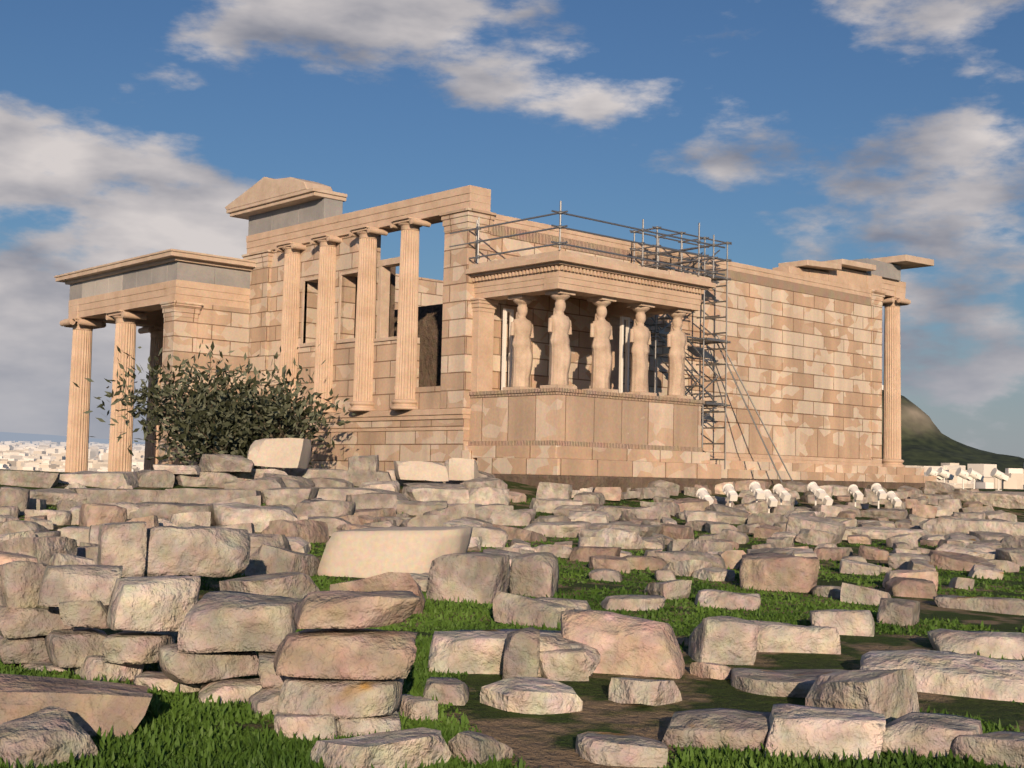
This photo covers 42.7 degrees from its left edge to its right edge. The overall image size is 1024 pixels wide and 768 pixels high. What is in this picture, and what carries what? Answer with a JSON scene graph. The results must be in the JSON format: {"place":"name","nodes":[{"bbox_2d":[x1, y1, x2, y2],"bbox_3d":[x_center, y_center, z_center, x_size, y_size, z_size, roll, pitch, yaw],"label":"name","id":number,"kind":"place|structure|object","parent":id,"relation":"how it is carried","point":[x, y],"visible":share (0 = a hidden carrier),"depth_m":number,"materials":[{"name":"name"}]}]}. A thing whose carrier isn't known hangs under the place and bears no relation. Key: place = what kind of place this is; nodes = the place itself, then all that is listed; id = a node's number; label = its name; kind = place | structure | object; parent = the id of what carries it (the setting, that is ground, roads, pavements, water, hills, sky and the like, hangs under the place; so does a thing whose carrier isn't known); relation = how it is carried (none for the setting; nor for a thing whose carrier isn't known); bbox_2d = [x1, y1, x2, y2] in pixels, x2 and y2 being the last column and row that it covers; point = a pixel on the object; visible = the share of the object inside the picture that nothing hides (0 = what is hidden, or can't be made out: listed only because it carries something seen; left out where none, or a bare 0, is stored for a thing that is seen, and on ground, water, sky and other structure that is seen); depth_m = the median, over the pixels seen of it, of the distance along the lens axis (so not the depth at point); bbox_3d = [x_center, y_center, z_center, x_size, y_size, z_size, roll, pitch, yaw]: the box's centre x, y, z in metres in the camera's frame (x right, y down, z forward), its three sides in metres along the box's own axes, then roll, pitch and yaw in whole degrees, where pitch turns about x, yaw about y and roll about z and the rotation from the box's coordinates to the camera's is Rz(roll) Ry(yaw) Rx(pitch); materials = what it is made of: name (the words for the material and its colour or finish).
{"place":"outdoors","nodes":[
{"label":"outdoors","id":0,"kind":"place"},
{"bbox_2d":[0,432,144,443],"bbox_3d":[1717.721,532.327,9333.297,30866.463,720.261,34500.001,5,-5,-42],"label":"mountains","id":1,"kind":"structure","parent":0,"point":[10,436],"depth_m":15968.71,"materials":[{"name":"grey"}]},
{"bbox_2d":[0,440,1023,488],"bbox_3d":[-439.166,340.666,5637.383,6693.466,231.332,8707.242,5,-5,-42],"label":"city blocks","id":2,"kind":"structure","parent":1,"relation":"on","point":[45,455],"depth_m":2449.99,"materials":[{"name":"white"}]},
{"bbox_2d":[60,310,163,471],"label":"porch columns","id":3,"kind":"structure","parent":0,"point":[119,454],"depth_m":47.72,"materials":[{"name":"stone"}]},
{"bbox_2d":[68,279,249,326],"bbox_3d":[-9.891,-2.563,48.757,10.120,0.700,8.230,5,-5,-42],"label":"architrave","id":4,"kind":"object","parent":3,"relation":"on","point":[147,299],"visible":0.54,"depth_m":44.05,"materials":[{"name":"stone"}]},
{"bbox_2d":[82,273,122,297],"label":"frieze block","id":5,"kind":"structure","parent":4,"relation":"on","point":[103,285],"depth_m":46.42,"materials":[{"name":"grey stone"}]},
{"bbox_2d":[69,261,250,299],"bbox_3d":[-9.876,-3.211,48.802,10.080,0.600,8.220,5,-5,-42],"label":"frieze","id":6,"kind":"object","parent":4,"relation":"on","point":[186,271],"visible":0.29,"depth_m":43.52,"materials":[{"name":"grey stone"}]},
{"bbox_2d":[54,249,255,284],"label":"cornice","id":7,"kind":"structure","parent":6,"relation":"on","point":[135,263],"depth_m":43.69,"materials":[{"name":"stone"}]},
{"bbox_2d":[0,469,1023,767],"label":"grass","id":8,"kind":"structure","parent":0,"point":[538,741],"depth_m":8.53,"materials":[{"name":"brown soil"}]},
{"bbox_2d":[73,339,354,469],"bbox_3d":[-7.744,2.200,36.370,7.654,7.027,7.440,5,-5,-42],"label":"olive tree","id":9,"kind":"object","parent":8,"relation":"on","point":[229,412],"depth_m":35.55,"materials":[{"name":"green plant"}]},
{"bbox_2d":[192,274,442,464],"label":"wall","id":10,"kind":"structure","parent":8,"relation":"on","point":[224,329],"depth_m":43.59,"materials":[{"name":"stone"}]},
{"bbox_2d":[158,300,202,464],"bbox_3d":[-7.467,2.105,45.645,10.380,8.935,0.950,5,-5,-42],"label":"corner pilaster","id":11,"kind":"object","parent":10,"relation":"attached to","point":[180,330],"visible":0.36,"depth_m":42.42,"materials":[{"name":"stone"}]},
{"bbox_2d":[260,419,463,471],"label":"basement wall","id":12,"kind":"structure","parent":8,"relation":"on","point":[390,447],"depth_m":37.97,"materials":[{"name":"stone"}]},
{"bbox_2d":[280,408,470,432],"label":"ledge molding","id":13,"kind":"structure","parent":12,"relation":"on","point":[433,414],"depth_m":37.53,"materials":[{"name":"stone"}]},
{"bbox_2d":[275,217,430,412],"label":"engaged columns","id":14,"kind":"structure","parent":13,"relation":"on","point":[406,355],"depth_m":39.00,"materials":[{"name":"stone"}]},
{"bbox_2d":[267,235,440,412],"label":"curtain walls","id":15,"kind":"structure","parent":13,"relation":"on","point":[384,357],"depth_m":40.50,"materials":[{"name":"stone"}]},
{"bbox_2d":[299,257,399,346],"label":"window frames","id":16,"kind":"structure","parent":15,"relation":"in","point":[384,265],"depth_m":38.98,"materials":[{"name":"stone"}]},
{"bbox_2d":[242,207,495,408],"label":"corner pilasters","id":17,"kind":"object","parent":13,"relation":"on","point":[457,317],"visible":0.66,"depth_m":36.22,"materials":[{"name":"stone"}]},
{"bbox_2d":[246,185,490,253],"bbox_3d":[-4.820,-4.902,40.501,0.770,0.650,11.720,5,-5,-42],"label":"architrave","id":18,"kind":"object","parent":17,"relation":"on","point":[431,207],"visible":0.84,"depth_m":39.00,"materials":[{"name":"stone"}]},
{"bbox_2d":[248,198,342,235],"bbox_3d":[-7.184,-5.432,43.145,0.700,0.670,4.550,5,-5,-42],"label":"frieze","id":19,"kind":"object","parent":18,"relation":"on","point":[318,209],"visible":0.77,"depth_m":42.47,"materials":[{"name":"stone"}]},
{"bbox_2d":[226,188,346,219],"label":"cornice","id":20,"kind":"structure","parent":19,"relation":"on","point":[283,201],"depth_m":42.30,"materials":[{"name":"stone"}]},
{"bbox_2d":[225,177,332,209],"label":"pediment","id":21,"kind":"structure","parent":20,"relation":"on","point":[264,188],"depth_m":42.69,"materials":[{"name":"stone"}]},
{"bbox_2d":[0,495,1023,767],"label":"grass tufts","id":22,"kind":"object","parent":8,"relation":"on","point":[194,735],"visible":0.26,"depth_m":7.07,"materials":[{"name":"green plant"}]},
{"bbox_2d":[0,438,1023,767],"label":"stone blocks","id":23,"kind":"structure","parent":8,"relation":"on","point":[136,564],"depth_m":9.95,"materials":[{"name":"stone"}]},
{"bbox_2d":[468,387,704,451],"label":"parapet moldings","id":24,"kind":"structure","parent":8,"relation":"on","point":[574,392],"depth_m":34.63,"materials":[{"name":"beige stone"}]},
{"bbox_2d":[470,298,625,392],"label":"pilasters","id":25,"kind":"object","parent":24,"relation":"on","point":[483,310],"visible":0.69,"depth_m":35.80,"materials":[{"name":"beige stone"}]},
{"bbox_2d":[501,308,629,392],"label":"support posts","id":26,"kind":"object","parent":24,"relation":"on","point":[621,345],"visible":0.52,"depth_m":37.00,"materials":[{"name":"white paint"}]},
{"bbox_2d":[469,394,700,446],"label":"parapet wall","id":27,"kind":"structure","parent":24,"relation":"on","point":[557,417],"depth_m":34.66,"materials":[{"name":"beige stone"}]},
{"bbox_2d":[503,290,692,398],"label":"caryatids","id":28,"kind":"object","parent":24,"relation":"on","point":[559,328],"visible":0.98,"depth_m":34.94,"materials":[{"name":"beige stone"}]},
{"bbox_2d":[465,255,715,317],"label":"entablature","id":29,"kind":"structure","parent":28,"relation":"on","point":[584,279],"depth_m":34.99,"materials":[{"name":"beige stone"}]},
{"bbox_2d":[468,250,710,281],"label":"cornice","id":30,"kind":"structure","parent":29,"relation":"on","point":[586,257],"depth_m":34.72,"materials":[{"name":"beige stone"}]},
{"bbox_2d":[494,474,727,492],"bbox_3d":[2.586,3.071,35.758,6.700,1.080,3.100,5,-5,-42],"label":"foundation course","id":31,"kind":"object","parent":8,"relation":"on","point":[581,482],"visible":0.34,"depth_m":33.69,"materials":[{"name":"brown stone"}]},
{"bbox_2d":[465,445,720,478],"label":"maiden porch steps","id":32,"kind":"structure","parent":31,"relation":"on","point":[564,460],"depth_m":34.23,"materials":[{"name":"beige stone"}]},
{"bbox_2d":[449,201,792,481],"bbox_3d":[4.127,-0.866,38.497,12.390,7.815,4.620,5,-5,-42],"label":"scaffold","id":33,"kind":"object","parent":8,"relation":"on","point":[656,332],"visible":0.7,"depth_m":39.98,"materials":[{"name":"silver metal"}]},
{"bbox_2d":[721,478,924,488],"bbox_3d":[7.608,3.622,42.992,23.700,1.020,0.850,5,-5,-42],"label":"foundation","id":34,"kind":"object","parent":8,"relation":"on","point":[890,485],"visible":0.13,"depth_m":46.29,"materials":[{"name":"stone"}]},
{"bbox_2d":[462,450,936,482],"bbox_3d":[3.380,3.047,47.595,23.520,0.580,13.000,5,-5,-42],"label":"stepped base","id":35,"kind":"object","parent":34,"relation":"on","point":[766,470],"visible":0.52,"depth_m":45.67,"materials":[{"name":"stone"}]},
{"bbox_2d":[463,441,882,466],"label":"base molding","id":36,"kind":"structure","parent":35,"relation":"on","point":[790,459],"depth_m":45.58,"materials":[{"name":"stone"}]},
{"bbox_2d":[463,419,870,459],"bbox_3d":[6.063,1.713,42.718,20.594,1.020,0.712,5,-5,-42],"label":"lower wall course","id":37,"kind":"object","parent":36,"relation":"on","point":[743,438],"depth_m":45.33,"materials":[{"name":"stone"}]},
{"bbox_2d":[490,235,870,431],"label":"wall","id":38,"kind":"structure","parent":37,"relation":"on","point":[799,359],"depth_m":44.53,"materials":[{"name":"stone"}]},
{"bbox_2d":[490,225,871,305],"bbox_3d":[6.191,-3.693,43.096,20.588,0.300,0.720,5,-5,-42],"label":"anthemion band","id":39,"kind":"object","parent":38,"relation":"on","point":[535,237],"depth_m":41.69,"materials":[{"name":"stone"}]},
{"bbox_2d":[493,214,870,297],"bbox_3d":[6.208,-3.991,43.107,20.586,0.297,0.750,5,-5,-42],"label":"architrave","id":40,"kind":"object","parent":39,"relation":"on","point":[526,225],"depth_m":41.95,"materials":[{"name":"stone"}]},
{"bbox_2d":[772,266,881,290],"bbox_3d":[11.647,-3.967,48.076,5.900,0.590,0.743,5,-5,-42],"label":"architrave","id":41,"kind":"object","parent":40,"relation":"on","point":[857,279],"visible":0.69,"depth_m":48.07,"materials":[{"name":"stone"}]},
{"bbox_2d":[778,259,875,271],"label":"cornice slabs","id":42,"kind":"structure","parent":41,"relation":"on","point":[837,264],"depth_m":47.14,"materials":[{"name":"stone"}]},
{"bbox_2d":[852,258,900,280],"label":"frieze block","id":43,"kind":"structure","parent":41,"relation":"on","point":[888,271],"depth_m":49.98,"materials":[{"name":"stone"}]},
{"bbox_2d":[873,254,933,269],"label":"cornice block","id":44,"kind":"structure","parent":43,"relation":"on","point":[905,261],"depth_m":50.46,"materials":[{"name":"stone"}]},
{"bbox_2d":[871,289,885,459],"bbox_3d":[13.481,-0.324,49.599,0.920,6.380,1.000,5,-5,-42],"label":"corner pilaster","id":45,"kind":"object","parent":36,"relation":"on","point":[877,298],"visible":0.5,"depth_m":49.28,"materials":[{"name":"stone"}]},
{"bbox_2d":[882,297,910,466],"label":"porch columns","id":46,"kind":"structure","parent":35,"relation":"on","point":[892,411],"depth_m":50.75,"materials":[{"name":"stone"}]},
{"bbox_2d":[882,278,905,297],"bbox_3d":[10.862,-3.504,54.750,1.940,0.654,11.360,5,-5,-42],"label":"architrave","id":47,"kind":"object","parent":46,"relation":"on","point":[892,288],"visible":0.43,"depth_m":50.69,"materials":[{"name":"stone"}]},
{"bbox_2d":[696,467,1008,512],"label":"floodlights","id":48,"kind":"object","parent":8,"relation":"on","point":[814,488],"visible":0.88,"depth_m":34.56,"materials":[{"name":"white paint"}]},
{"bbox_2d":[0,0,1023,457],"label":"sky","id":49,"kind":"structure","parent":0,"point":[787,130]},
{"bbox_2d":[882,390,1023,472],"bbox_3d":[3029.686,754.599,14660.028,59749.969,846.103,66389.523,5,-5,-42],"label":"hill","id":50,"kind":"structure","parent":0,"point":[925,441],"depth_m":1982.53,"materials":[{"name":"green plant"}]},
{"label":"interior floor","id":51,"kind":"structure","parent":0,"visible":0},
{"bbox_2d":[354,267,442,386],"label":"cross wall","id":52,"kind":"structure","parent":51,"relation":"on","point":[430,326],"depth_m":43.80,"materials":[{"name":"stone"}]}
]}

